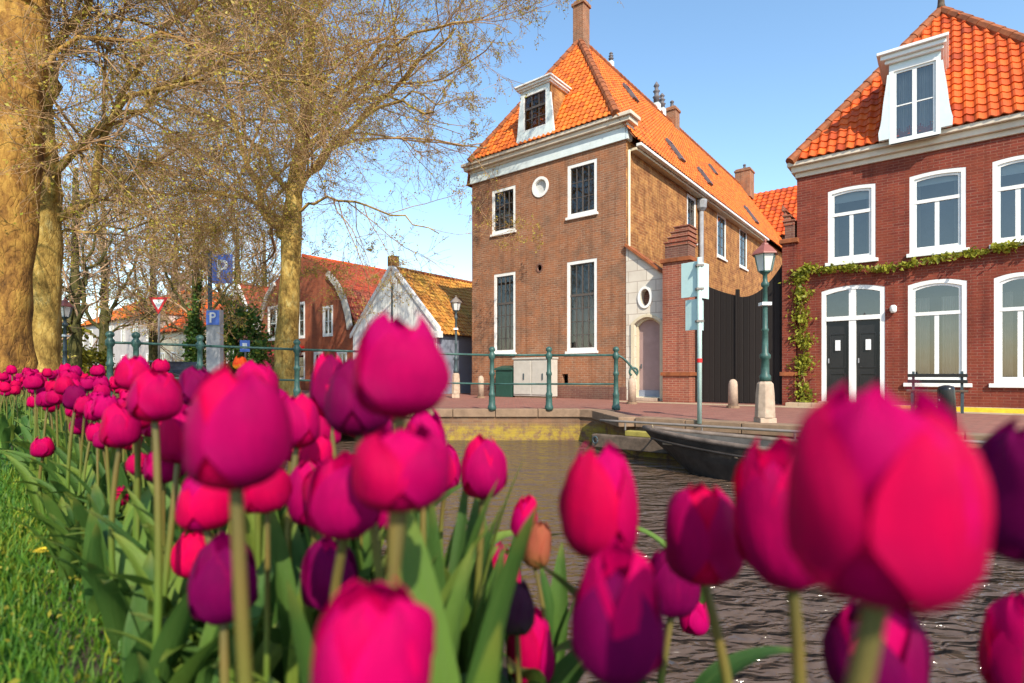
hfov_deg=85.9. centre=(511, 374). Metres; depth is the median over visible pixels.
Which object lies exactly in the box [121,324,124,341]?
window
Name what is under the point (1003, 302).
window
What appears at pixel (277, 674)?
tulip shoot
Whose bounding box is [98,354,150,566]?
tulip
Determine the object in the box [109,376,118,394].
tulip
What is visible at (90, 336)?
window
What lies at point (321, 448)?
tulip
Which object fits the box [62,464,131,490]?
tulip
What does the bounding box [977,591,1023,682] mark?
tulip
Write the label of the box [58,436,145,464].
tulip shoot
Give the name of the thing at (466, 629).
tulip shoot
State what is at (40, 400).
tulip
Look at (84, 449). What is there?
tulip shoot
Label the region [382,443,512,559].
tulip
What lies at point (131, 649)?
tulip shoot
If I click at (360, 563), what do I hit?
tulip shoot
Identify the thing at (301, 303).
window
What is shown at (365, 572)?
tulip shoot
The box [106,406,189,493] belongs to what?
tulip
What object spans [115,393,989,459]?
quay wall
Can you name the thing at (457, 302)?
street lamp
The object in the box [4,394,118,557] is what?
tulip
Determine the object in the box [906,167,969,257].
window
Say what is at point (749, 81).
sky
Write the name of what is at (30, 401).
tulip
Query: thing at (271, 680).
tulip shoot
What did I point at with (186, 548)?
tulip
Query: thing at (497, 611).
tulip shoot
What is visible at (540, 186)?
round window
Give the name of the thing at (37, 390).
tulip
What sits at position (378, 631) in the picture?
tulip
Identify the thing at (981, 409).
pavement
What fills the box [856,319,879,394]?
door
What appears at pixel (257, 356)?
evergreen shrub
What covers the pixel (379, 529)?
tulip
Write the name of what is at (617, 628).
tulip
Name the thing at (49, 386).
tulip
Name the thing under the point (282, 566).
tulip shoot
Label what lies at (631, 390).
stone bollard
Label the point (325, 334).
window
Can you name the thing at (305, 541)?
tulip shoot
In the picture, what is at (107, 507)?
tulip shoot
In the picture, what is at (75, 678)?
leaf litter
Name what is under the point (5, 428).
tulip
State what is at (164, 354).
house
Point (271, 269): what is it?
bare tree
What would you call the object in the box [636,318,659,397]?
door
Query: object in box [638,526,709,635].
tulip
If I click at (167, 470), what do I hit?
tulip
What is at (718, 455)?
rowing boat
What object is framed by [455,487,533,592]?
tulip shoot
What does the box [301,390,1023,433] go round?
street
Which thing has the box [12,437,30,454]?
tulip shoot
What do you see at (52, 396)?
tulip
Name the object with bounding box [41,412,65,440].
tulip shoot
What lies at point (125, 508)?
tulip
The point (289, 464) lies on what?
tulip
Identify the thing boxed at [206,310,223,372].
parking pillar
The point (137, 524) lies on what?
tulip
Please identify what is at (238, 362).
tulip
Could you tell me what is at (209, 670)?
tulip
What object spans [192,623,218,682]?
tulip shoot
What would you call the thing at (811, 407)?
pavement strip
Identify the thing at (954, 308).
window
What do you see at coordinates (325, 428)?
tulip
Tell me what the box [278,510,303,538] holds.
tulip shoot
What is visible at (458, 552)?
tulip shoot
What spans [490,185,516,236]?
window
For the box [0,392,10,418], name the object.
tulip
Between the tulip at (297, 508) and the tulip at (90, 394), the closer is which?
the tulip at (297, 508)
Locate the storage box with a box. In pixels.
[494,365,514,396]
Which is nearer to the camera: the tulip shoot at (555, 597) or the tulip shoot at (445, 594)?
the tulip shoot at (445, 594)
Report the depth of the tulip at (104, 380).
2.47 m
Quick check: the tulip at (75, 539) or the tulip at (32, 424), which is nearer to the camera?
the tulip at (75, 539)
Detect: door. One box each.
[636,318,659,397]
[827,321,848,394]
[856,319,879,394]
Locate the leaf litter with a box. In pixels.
[0,501,117,682]
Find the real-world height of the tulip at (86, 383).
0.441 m
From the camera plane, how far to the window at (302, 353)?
29.14 m
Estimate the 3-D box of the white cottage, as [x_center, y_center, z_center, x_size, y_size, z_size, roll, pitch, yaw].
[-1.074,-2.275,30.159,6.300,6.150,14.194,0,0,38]
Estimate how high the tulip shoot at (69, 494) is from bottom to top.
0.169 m
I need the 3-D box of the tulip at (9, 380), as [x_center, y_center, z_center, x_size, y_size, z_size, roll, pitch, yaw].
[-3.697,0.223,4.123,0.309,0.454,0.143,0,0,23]
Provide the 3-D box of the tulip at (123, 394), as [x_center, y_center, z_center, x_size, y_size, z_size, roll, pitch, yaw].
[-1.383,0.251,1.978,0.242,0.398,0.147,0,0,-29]
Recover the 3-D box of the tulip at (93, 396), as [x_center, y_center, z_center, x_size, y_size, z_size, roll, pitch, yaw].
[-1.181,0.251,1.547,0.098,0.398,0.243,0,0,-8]
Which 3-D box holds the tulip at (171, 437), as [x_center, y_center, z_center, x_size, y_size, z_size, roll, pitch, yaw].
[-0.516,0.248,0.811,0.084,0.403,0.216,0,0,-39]
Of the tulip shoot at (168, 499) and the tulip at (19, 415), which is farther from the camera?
the tulip at (19, 415)
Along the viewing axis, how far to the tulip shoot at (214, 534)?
0.79 m
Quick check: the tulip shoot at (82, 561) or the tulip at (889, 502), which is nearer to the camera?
the tulip at (889, 502)
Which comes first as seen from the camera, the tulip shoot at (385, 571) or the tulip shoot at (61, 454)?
the tulip shoot at (385, 571)
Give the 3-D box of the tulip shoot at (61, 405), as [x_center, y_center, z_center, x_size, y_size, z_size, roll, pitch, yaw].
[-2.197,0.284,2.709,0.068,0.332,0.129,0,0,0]
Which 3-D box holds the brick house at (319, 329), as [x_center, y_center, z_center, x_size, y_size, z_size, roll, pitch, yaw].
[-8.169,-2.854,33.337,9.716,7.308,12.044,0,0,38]
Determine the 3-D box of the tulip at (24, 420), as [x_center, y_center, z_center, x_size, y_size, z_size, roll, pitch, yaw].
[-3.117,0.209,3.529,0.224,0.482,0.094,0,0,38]
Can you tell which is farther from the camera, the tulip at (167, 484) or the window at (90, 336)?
the window at (90, 336)
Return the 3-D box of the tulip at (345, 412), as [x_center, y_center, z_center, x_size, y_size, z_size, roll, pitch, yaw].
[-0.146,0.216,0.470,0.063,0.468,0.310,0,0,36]
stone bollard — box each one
[477,376,484,397]
[627,378,636,403]
[726,379,739,407]
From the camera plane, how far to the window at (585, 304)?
18.72 m
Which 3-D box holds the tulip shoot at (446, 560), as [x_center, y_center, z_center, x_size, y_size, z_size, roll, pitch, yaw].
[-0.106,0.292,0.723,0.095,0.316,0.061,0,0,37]
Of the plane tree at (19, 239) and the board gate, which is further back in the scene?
the board gate
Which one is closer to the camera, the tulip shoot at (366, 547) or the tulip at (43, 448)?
the tulip shoot at (366, 547)
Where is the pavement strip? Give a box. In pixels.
[609,401,1023,414]
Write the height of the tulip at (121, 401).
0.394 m
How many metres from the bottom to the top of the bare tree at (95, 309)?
15.455 m
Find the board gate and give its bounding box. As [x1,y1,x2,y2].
[695,265,781,403]
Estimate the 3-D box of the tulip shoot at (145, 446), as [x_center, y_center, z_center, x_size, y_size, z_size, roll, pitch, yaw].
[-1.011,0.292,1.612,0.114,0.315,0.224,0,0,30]
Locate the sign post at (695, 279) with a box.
[681,257,708,423]
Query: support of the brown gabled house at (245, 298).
on the street
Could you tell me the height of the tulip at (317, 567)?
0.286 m
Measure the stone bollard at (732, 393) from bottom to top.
0.700 m
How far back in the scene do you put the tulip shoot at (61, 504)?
1.34 m
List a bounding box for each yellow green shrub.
[61,320,102,376]
[82,343,115,391]
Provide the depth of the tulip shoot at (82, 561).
0.94 m
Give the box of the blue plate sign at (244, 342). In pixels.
[240,340,249,357]
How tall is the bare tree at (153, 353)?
14.167 m
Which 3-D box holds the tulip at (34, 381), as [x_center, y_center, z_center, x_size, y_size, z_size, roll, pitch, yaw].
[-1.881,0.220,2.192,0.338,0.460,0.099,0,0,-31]
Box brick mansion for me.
[461,0,781,399]
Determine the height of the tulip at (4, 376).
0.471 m
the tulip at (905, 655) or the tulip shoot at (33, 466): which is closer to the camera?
the tulip at (905, 655)
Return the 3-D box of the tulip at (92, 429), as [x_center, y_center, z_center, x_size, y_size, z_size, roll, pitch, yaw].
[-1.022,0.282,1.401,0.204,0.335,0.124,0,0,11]
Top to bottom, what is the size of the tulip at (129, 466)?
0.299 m
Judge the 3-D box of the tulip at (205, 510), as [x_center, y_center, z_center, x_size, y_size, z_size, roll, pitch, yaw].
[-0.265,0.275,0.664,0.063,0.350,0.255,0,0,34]
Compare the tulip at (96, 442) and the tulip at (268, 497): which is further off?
the tulip at (96, 442)
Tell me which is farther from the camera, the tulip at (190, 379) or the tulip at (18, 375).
the tulip at (18, 375)
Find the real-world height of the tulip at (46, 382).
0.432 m
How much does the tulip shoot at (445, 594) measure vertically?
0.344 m
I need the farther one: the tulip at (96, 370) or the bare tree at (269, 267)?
the bare tree at (269, 267)
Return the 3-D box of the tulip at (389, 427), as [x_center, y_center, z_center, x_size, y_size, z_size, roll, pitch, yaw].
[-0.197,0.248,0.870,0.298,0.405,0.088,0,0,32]
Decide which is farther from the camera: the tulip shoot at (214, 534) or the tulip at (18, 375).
the tulip at (18, 375)
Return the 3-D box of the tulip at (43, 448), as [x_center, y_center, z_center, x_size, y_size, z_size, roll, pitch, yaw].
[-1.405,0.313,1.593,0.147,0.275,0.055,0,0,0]
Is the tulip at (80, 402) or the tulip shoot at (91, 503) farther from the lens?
the tulip at (80, 402)
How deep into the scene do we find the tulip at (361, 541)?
0.78 m
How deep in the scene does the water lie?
3.67 m
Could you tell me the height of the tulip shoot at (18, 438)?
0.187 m
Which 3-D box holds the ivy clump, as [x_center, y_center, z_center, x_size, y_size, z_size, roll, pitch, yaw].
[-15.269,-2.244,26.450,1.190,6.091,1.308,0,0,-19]
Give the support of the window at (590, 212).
in the brick mansion
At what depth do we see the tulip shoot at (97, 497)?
1.24 m
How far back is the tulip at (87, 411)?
1.41 m
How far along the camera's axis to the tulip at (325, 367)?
0.78 m
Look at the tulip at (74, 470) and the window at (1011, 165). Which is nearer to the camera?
the tulip at (74, 470)
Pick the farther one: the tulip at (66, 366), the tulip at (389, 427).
the tulip at (66, 366)
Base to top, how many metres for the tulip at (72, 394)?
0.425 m
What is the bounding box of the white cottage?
[350,255,471,393]
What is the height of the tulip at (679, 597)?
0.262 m
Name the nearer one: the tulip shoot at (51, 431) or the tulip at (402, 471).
the tulip at (402, 471)
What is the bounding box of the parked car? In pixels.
[148,361,205,380]
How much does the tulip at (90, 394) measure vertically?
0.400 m
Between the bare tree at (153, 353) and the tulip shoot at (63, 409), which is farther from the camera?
the bare tree at (153, 353)
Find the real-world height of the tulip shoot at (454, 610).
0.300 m
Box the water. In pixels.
[285,435,1023,682]
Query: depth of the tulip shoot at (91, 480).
1.46 m
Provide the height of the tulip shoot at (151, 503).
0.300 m
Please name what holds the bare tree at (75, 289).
on the bank
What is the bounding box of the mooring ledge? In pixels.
[592,430,668,453]
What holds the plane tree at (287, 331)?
on the street
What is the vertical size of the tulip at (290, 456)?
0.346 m
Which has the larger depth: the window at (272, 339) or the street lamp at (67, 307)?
the window at (272, 339)
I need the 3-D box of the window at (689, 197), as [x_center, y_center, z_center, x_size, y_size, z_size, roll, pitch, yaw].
[7.169,-6.218,22.031,0.190,1.891,1.063,0,0,38]
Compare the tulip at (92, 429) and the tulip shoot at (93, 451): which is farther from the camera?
the tulip shoot at (93, 451)
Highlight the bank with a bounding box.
[0,443,505,682]
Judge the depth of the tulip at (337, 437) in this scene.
1.09 m
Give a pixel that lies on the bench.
(961, 375)
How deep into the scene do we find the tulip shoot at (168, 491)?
1.08 m
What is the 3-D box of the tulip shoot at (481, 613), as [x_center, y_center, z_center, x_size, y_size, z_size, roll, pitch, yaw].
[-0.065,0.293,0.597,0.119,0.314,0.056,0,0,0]
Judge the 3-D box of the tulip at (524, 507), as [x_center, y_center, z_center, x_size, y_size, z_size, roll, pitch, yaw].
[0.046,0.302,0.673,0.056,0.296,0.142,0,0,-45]
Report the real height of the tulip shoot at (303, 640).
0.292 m
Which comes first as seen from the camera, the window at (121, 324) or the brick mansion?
the brick mansion
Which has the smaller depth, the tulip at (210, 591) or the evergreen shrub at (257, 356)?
the tulip at (210, 591)
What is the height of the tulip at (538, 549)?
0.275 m
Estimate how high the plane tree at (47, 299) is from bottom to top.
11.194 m
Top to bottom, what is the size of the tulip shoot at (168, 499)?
0.315 m
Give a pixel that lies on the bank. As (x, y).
(31, 670)
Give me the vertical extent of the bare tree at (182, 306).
12.879 m
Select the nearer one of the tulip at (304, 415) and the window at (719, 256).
the tulip at (304, 415)
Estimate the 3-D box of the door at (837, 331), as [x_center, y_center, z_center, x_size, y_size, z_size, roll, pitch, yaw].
[8.272,-0.345,13.968,0.496,2.041,0.095,0,0,38]
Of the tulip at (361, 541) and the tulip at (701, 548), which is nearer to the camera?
the tulip at (701, 548)
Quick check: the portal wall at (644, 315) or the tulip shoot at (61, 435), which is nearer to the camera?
the tulip shoot at (61, 435)
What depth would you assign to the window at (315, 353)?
28.55 m
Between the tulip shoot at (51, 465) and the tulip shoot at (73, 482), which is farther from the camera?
the tulip shoot at (51, 465)
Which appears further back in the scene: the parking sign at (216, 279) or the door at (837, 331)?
the parking sign at (216, 279)
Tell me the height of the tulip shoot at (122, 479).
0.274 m
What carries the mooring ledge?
attached to the quay wall at (527, 424)
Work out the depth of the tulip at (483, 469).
0.64 m
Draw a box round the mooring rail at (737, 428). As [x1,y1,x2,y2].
[600,419,981,443]
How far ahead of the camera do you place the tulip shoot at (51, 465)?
1.77 m
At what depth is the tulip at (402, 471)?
0.31 m
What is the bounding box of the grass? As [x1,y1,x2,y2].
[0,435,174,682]
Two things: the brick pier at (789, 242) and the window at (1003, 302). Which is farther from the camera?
the brick pier at (789, 242)
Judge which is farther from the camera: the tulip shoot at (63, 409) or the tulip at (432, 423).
the tulip shoot at (63, 409)
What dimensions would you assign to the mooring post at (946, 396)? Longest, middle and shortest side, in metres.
0.660 x 0.240 x 0.214 m
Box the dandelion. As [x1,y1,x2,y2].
[34,547,46,561]
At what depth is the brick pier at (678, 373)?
16.14 m
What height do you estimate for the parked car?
1.414 m
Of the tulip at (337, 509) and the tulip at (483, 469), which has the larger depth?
the tulip at (483, 469)
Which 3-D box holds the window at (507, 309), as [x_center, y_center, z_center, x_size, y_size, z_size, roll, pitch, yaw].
[-0.224,-2.283,20.724,1.142,3.094,0.315,0,0,38]
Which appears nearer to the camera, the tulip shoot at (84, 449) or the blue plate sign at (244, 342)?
the tulip shoot at (84, 449)
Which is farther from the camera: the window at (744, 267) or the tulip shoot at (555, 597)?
the window at (744, 267)
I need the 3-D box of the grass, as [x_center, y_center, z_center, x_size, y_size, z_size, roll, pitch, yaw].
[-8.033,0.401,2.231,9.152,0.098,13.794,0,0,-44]
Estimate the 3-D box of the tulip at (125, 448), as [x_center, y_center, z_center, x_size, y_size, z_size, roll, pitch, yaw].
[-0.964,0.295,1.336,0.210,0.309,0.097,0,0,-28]
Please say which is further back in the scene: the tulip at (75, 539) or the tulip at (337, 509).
the tulip at (75, 539)
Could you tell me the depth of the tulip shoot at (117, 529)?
0.85 m
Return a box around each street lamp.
[61,297,73,364]
[450,296,461,397]
[752,239,777,422]
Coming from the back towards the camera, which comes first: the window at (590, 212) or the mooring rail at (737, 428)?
the window at (590, 212)
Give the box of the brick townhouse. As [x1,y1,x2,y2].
[786,0,1023,407]
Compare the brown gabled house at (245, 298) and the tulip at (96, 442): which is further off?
the brown gabled house at (245, 298)
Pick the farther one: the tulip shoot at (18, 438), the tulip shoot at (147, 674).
the tulip shoot at (18, 438)
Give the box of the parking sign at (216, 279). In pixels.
[208,251,232,309]
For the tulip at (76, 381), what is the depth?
1.91 m
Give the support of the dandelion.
on the grass
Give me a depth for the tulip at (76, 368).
2.86 m
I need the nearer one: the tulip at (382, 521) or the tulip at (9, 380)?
the tulip at (382, 521)
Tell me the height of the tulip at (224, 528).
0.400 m
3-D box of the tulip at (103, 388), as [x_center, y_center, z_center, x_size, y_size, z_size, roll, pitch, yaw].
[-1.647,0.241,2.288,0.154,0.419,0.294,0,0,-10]
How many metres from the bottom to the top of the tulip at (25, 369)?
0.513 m
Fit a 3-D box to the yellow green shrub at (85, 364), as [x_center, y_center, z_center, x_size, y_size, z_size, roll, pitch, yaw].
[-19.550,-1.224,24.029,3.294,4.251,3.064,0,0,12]
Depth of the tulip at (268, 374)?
0.71 m
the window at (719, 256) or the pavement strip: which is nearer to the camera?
the pavement strip
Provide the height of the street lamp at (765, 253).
2.980 m
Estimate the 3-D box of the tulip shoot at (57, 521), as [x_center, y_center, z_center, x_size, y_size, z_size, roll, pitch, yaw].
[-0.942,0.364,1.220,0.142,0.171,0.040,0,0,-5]
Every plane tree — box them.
[0,0,441,397]
[0,0,449,371]
[55,0,622,396]
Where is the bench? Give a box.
[906,371,967,413]
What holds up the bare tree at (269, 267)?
on the street
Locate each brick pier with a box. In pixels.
[660,224,697,402]
[779,205,798,404]
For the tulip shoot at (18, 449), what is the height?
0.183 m
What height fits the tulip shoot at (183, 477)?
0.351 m
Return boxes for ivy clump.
[181,269,205,366]
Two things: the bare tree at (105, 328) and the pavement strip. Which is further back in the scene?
the bare tree at (105, 328)
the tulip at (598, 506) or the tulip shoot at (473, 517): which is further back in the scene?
the tulip shoot at (473, 517)
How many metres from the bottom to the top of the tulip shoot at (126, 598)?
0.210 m
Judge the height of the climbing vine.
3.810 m
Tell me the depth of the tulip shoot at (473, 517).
0.71 m
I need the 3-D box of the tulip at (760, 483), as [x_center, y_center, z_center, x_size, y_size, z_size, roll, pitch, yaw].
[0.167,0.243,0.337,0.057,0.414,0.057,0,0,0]
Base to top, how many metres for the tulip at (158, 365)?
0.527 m
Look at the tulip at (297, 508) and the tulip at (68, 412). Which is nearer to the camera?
the tulip at (297, 508)
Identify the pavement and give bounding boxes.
[785,402,1023,413]
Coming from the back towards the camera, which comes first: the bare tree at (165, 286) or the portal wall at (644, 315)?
the bare tree at (165, 286)
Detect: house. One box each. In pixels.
[81,287,219,366]
[160,299,229,360]
[224,283,303,362]
[257,254,386,389]
[718,185,796,238]
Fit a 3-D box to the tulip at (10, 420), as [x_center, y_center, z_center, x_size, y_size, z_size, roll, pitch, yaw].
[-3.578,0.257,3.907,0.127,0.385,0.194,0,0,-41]
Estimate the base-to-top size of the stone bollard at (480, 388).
0.780 m
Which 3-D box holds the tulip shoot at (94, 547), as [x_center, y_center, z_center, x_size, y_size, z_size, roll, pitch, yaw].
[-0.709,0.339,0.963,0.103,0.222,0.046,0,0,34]
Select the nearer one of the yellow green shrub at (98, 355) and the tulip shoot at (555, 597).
the tulip shoot at (555, 597)
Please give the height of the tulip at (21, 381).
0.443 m
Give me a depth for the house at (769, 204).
39.52 m
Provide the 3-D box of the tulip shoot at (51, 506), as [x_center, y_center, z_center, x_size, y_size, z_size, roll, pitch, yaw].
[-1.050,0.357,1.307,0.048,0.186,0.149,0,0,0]
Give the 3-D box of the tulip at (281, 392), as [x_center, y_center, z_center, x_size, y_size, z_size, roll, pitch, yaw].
[-0.296,0.233,0.774,0.265,0.433,0.107,0,0,25]
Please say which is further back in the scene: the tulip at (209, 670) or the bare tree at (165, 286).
the bare tree at (165, 286)
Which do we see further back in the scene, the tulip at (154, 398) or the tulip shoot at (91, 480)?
the tulip shoot at (91, 480)
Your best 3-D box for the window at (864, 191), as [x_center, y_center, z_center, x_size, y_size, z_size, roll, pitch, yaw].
[8.513,-3.737,13.783,1.135,1.947,0.315,0,0,38]
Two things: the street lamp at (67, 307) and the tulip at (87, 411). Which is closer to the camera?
the tulip at (87, 411)
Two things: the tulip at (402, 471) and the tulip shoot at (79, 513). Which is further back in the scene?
the tulip shoot at (79, 513)
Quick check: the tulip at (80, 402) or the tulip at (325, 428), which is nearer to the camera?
the tulip at (325, 428)
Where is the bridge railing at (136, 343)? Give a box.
[105,331,638,409]
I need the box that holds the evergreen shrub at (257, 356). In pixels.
[217,282,274,374]
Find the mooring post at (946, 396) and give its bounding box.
[937,385,956,419]
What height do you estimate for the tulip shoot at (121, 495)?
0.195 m
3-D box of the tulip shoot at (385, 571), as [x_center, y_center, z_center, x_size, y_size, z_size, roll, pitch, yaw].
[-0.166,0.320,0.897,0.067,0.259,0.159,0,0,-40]
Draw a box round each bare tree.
[54,87,172,370]
[56,130,117,339]
[61,139,190,364]
[62,176,220,360]
[88,174,243,339]
[92,144,277,363]
[141,168,322,360]
[204,187,314,309]
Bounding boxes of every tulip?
[0,365,17,424]
[0,372,8,422]
[0,373,44,469]
[0,382,32,451]
[0,390,74,494]
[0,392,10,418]
[0,396,19,426]
[0,396,42,458]
[2,380,62,463]
[2,386,65,450]
[4,367,38,415]
[4,369,79,464]
[4,375,30,422]
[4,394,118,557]
[4,404,59,481]
[4,408,81,495]
[5,436,54,527]
[8,389,38,418]
[9,385,20,450]
[10,380,28,423]
[14,370,35,439]
[15,373,27,407]
[16,376,88,504]
[18,368,38,411]
[19,376,31,417]
[19,419,40,442]
[26,368,52,419]
[29,417,88,500]
[30,391,103,477]
[31,417,47,433]
[35,444,133,543]
[41,363,70,422]
[41,430,125,526]
[45,379,58,437]
[45,387,62,472]
[46,394,99,497]
[49,384,121,502]
[59,463,128,505]
[60,436,142,508]
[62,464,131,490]
[63,375,109,427]
[65,413,178,535]
[65,445,144,503]
[69,365,81,376]
[69,378,81,421]
[71,452,146,562]
[74,395,92,503]
[76,527,221,682]
[79,426,151,551]
[80,377,93,395]
[81,399,132,498]
[85,422,132,486]
[89,365,105,376]
[93,383,110,395]
[97,366,209,585]
[97,402,150,652]
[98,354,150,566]
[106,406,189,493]
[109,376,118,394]
[110,522,230,661]
[112,530,304,663]
[115,437,152,522]
[117,397,126,471]
[119,391,130,482]
[121,401,150,550]
[126,368,273,682]
[126,409,187,615]
[127,404,188,490]
[140,359,278,656]
[141,524,226,534]
[143,451,184,615]
[151,358,169,373]
[175,476,314,682]
[178,391,333,660]
[182,361,291,682]
[187,530,258,682]
[212,537,357,682]
[232,355,246,369]
[243,468,292,681]
[250,434,332,643]
[278,388,386,566]
[279,512,387,649]
[286,457,335,622]
[287,448,300,461]
[288,461,290,473]
[302,467,323,537]
[306,450,380,602]
[309,352,341,456]
[310,577,435,682]
[319,413,384,548]
[324,358,467,682]
[334,431,340,443]
[348,451,362,550]
[351,422,450,587]
[353,309,449,586]
[363,419,392,581]
[364,431,391,553]
[381,533,562,554]
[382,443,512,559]
[406,409,498,598]
[460,434,506,624]
[492,541,520,582]
[500,606,585,682]
[505,578,580,682]
[506,494,570,682]
[508,519,556,682]
[529,548,805,682]
[558,440,638,558]
[570,539,664,682]
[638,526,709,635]
[665,482,743,682]
[733,435,816,682]
[785,380,994,682]
[822,602,931,682]
[976,416,1023,565]
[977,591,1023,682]
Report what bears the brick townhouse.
on the street
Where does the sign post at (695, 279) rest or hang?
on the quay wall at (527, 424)
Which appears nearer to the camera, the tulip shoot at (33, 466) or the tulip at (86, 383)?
the tulip shoot at (33, 466)
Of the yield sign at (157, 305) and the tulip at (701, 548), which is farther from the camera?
the yield sign at (157, 305)
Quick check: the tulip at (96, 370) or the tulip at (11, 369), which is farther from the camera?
the tulip at (11, 369)
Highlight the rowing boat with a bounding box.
[642,425,791,481]
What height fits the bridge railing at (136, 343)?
1.580 m
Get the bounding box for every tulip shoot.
[8,508,80,589]
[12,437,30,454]
[12,443,51,465]
[14,432,24,457]
[29,456,54,481]
[35,485,88,520]
[38,413,75,454]
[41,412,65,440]
[41,420,63,450]
[42,493,86,542]
[44,525,132,609]
[47,456,62,487]
[49,452,110,493]
[49,503,116,566]
[49,541,89,567]
[53,426,111,469]
[58,404,64,423]
[58,406,64,421]
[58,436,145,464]
[62,444,149,474]
[63,471,95,505]
[64,497,88,546]
[65,418,88,459]
[65,491,86,510]
[65,497,88,527]
[81,507,108,626]
[82,443,146,502]
[83,440,146,482]
[86,509,204,640]
[87,493,107,515]
[88,483,120,514]
[91,486,126,512]
[103,494,132,524]
[106,566,199,655]
[121,499,285,654]
[121,550,176,682]
[126,488,194,554]
[127,471,153,519]
[138,652,219,682]
[141,447,187,479]
[142,442,149,452]
[146,481,180,520]
[147,477,301,623]
[170,511,279,537]
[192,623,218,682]
[244,507,321,682]
[268,676,277,682]
[270,511,319,682]
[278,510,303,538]
[280,508,310,550]
[287,554,386,682]
[304,525,370,562]
[308,460,417,584]
[350,529,384,576]
[358,525,439,583]
[358,566,472,673]
[382,548,386,582]
[384,484,461,569]
[385,507,428,543]
[400,512,496,610]
[401,511,500,682]
[417,507,455,569]
[427,480,497,665]
[445,542,473,657]
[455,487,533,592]
[464,534,506,672]
[465,459,523,612]
[466,503,538,682]
[540,543,573,663]
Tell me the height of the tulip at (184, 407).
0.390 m
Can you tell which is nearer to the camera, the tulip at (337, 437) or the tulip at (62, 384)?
the tulip at (337, 437)
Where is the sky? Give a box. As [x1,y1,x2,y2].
[50,0,1023,334]
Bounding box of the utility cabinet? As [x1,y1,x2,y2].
[512,357,557,397]
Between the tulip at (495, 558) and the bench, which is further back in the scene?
the bench
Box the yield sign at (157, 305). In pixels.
[149,292,167,358]
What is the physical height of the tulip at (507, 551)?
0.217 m
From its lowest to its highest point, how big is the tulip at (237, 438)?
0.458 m
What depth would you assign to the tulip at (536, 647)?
0.64 m
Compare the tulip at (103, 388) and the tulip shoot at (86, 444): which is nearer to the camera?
the tulip shoot at (86, 444)
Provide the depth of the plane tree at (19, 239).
7.73 m
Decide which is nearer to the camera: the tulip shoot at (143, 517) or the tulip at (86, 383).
the tulip shoot at (143, 517)
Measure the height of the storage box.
1.152 m
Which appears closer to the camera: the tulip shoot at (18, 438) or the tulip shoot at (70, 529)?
the tulip shoot at (70, 529)
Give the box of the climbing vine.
[778,238,1023,402]
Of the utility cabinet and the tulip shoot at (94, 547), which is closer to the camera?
the tulip shoot at (94, 547)
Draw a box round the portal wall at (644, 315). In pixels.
[625,244,662,400]
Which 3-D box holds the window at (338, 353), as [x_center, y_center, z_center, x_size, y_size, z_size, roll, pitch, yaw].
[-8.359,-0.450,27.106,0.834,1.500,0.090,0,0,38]
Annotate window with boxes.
[89,329,92,346]
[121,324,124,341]
[268,305,277,340]
[299,301,304,338]
[299,352,304,378]
[314,352,322,364]
[323,305,332,336]
[337,352,346,361]
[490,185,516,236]
[494,272,516,353]
[532,176,548,197]
[565,158,597,220]
[565,258,597,353]
[687,193,697,245]
[717,213,727,261]
[739,229,748,271]
[825,183,877,266]
[903,279,971,386]
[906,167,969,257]
[989,155,1023,248]
[989,272,1023,387]
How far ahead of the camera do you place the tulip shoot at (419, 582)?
0.43 m
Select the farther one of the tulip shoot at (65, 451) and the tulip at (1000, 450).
the tulip shoot at (65, 451)
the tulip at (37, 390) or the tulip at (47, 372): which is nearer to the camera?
the tulip at (37, 390)

